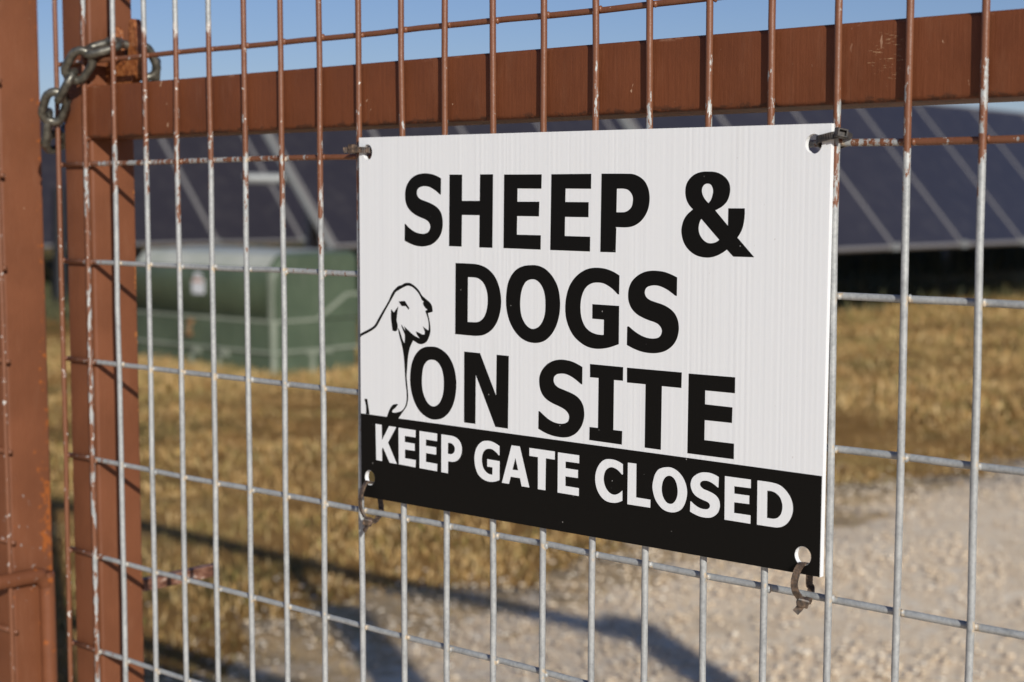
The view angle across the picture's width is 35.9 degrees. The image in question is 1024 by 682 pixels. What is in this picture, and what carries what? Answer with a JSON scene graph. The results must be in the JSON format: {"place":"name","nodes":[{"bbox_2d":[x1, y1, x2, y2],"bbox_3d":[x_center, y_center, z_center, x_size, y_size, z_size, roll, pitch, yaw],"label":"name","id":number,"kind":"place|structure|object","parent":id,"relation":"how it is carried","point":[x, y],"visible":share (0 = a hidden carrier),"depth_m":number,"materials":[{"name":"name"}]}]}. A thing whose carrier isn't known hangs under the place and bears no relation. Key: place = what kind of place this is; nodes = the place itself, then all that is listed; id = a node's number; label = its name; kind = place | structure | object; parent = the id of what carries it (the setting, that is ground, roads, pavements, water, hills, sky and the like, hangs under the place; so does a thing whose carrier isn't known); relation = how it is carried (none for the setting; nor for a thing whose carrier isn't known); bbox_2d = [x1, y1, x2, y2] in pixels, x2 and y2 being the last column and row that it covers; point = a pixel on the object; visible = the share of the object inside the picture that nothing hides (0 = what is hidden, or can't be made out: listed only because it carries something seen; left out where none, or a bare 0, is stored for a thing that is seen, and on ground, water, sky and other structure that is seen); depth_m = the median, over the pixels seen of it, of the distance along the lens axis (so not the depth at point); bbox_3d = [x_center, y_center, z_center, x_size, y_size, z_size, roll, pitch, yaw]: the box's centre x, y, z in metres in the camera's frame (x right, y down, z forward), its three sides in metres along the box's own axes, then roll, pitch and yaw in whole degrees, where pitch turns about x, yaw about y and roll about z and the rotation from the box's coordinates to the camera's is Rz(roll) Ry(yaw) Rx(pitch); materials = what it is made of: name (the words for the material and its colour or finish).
{"place":"outdoors","nodes":[
{"label":"outdoors","id":0,"kind":"place"},
{"bbox_2d":[37,0,1023,116],"label":"sky","id":1,"kind":"structure","parent":0,"point":[299,16],"materials":[{"name":"blue"}]},
{"bbox_2d":[44,242,1023,681],"bbox_3d":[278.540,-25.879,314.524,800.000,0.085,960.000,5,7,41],"label":"ground","id":2,"kind":"structure","parent":0,"point":[870,438],"depth_m":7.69,"materials":[{"name":"brown plant"}]},
{"bbox_2d":[52,187,68,308],"bbox_3d":[-5.686,-1.127,19.843,0.230,1.604,0.228,5,7,41],"label":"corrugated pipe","id":3,"kind":"object","parent":2,"relation":"on","point":[55,277],"visible":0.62,"depth_m":19.76,"materials":[{"name":"black plastic"}]},
{"bbox_2d":[40,119,304,261],"bbox_3d":[-1.748,-2.387,28.056,1.686,2.643,24.488,5,7,41],"label":"solar table","id":4,"kind":"object","parent":2,"relation":"on","point":[264,212],"visible":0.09,"depth_m":24.42,"materials":[{"name":"blue glass"}]},
{"bbox_2d":[136,246,357,378],"bbox_3d":[-2.307,-0.259,13.473,1.916,1.053,0.981,5,7,41],"label":"transformer box","id":5,"kind":"object","parent":2,"relation":"on","point":[341,322],"visible":0.71,"depth_m":12.97,"materials":[{"name":"green paint"}]},
{"bbox_2d":[44,242,1023,324],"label":"weeds","id":6,"kind":"object","parent":2,"relation":"on","point":[874,267],"visible":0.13,"depth_m":28.04,"materials":[{"name":"green plant"}]},
{"bbox_2d":[144,461,1023,681],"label":"gravel drive","id":7,"kind":"structure","parent":2,"relation":"on","point":[989,513],"depth_m":5.28,"materials":[{"name":"gravel"}]},
{"bbox_2d":[0,0,57,681],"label":"gate","id":8,"kind":"structure","parent":7,"relation":"on","point":[28,646],"depth_m":1.76,"materials":[{"name":"brown metal"}]},
{"bbox_2d":[52,0,1023,681],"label":"gate","id":9,"kind":"structure","parent":7,"relation":"on","point":[120,104],"depth_m":1.35,"materials":[{"name":"metal"}]},
{"bbox_2d":[38,37,160,153],"bbox_3d":[-0.454,-0.256,1.664,0.208,0.115,0.117,5,7,41],"label":"steel chain","id":10,"kind":"object","parent":9,"relation":"hanging from","point":[92,52],"visible":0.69,"depth_m":1.60,"materials":[{"name":"silver metal"}]},
{"bbox_2d":[343,144,371,153],"bbox_3d":[-0.126,-0.162,1.331,0.027,0.008,0.025,5,7,41],"label":"cable tie","id":11,"kind":"object","parent":9,"relation":"attached to","point":[352,149],"visible":0.89,"depth_m":1.32,"materials":[{"name":"plastic"}]},
{"bbox_2d":[358,480,383,532],"bbox_3d":[-0.118,0.141,1.351,0.013,0.045,0.029,4,6,35],"label":"cable tie","id":12,"kind":"object","parent":9,"relation":"attached to","point":[368,522],"visible":0.9,"depth_m":1.34,"materials":[{"name":"plastic"}]},
{"bbox_2d":[359,123,834,576],"bbox_3d":[0.041,-0.006,1.191,0.450,0.305,0.004,5,7,41],"label":"warning sign","id":13,"kind":"object","parent":9,"relation":"attached to","point":[619,335],"visible":1,"depth_m":1.16,"materials":[{"name":"white plastic"}]},
{"bbox_2d":[791,562,814,614],"bbox_3d":[0.199,0.166,1.071,0.012,0.036,0.029,3,6,28],"label":"cable tie","id":14,"kind":"object","parent":9,"relation":"attached to","point":[802,602],"visible":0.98,"depth_m":1.06,"materials":[{"name":"plastic"}]},
{"bbox_2d":[816,127,852,148],"bbox_3d":[0.212,-0.132,1.033,0.025,0.014,0.026,5,7,41],"label":"cable tie","id":15,"kind":"object","parent":9,"relation":"attached to","point":[840,133],"visible":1,"depth_m":1.02,"materials":[{"name":"black plastic"}]},
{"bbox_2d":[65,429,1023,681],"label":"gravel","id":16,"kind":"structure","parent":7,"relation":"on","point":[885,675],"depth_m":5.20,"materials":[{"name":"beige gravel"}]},
{"bbox_2d":[242,119,949,273],"bbox_3d":[6.337,-2.456,28.315,1.686,2.755,27.872,5,7,41],"label":"solar table","id":17,"kind":"object","parent":2,"relation":"on","point":[340,204],"visible":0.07,"depth_m":18.64,"materials":[{"name":"blue glass"}]},
{"bbox_2d":[619,105,1023,251],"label":"solar table","id":18,"kind":"object","parent":2,"relation":"on","point":[943,191],"visible":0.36,"depth_m":19.37,"materials":[{"name":"blue glass"}]}
]}

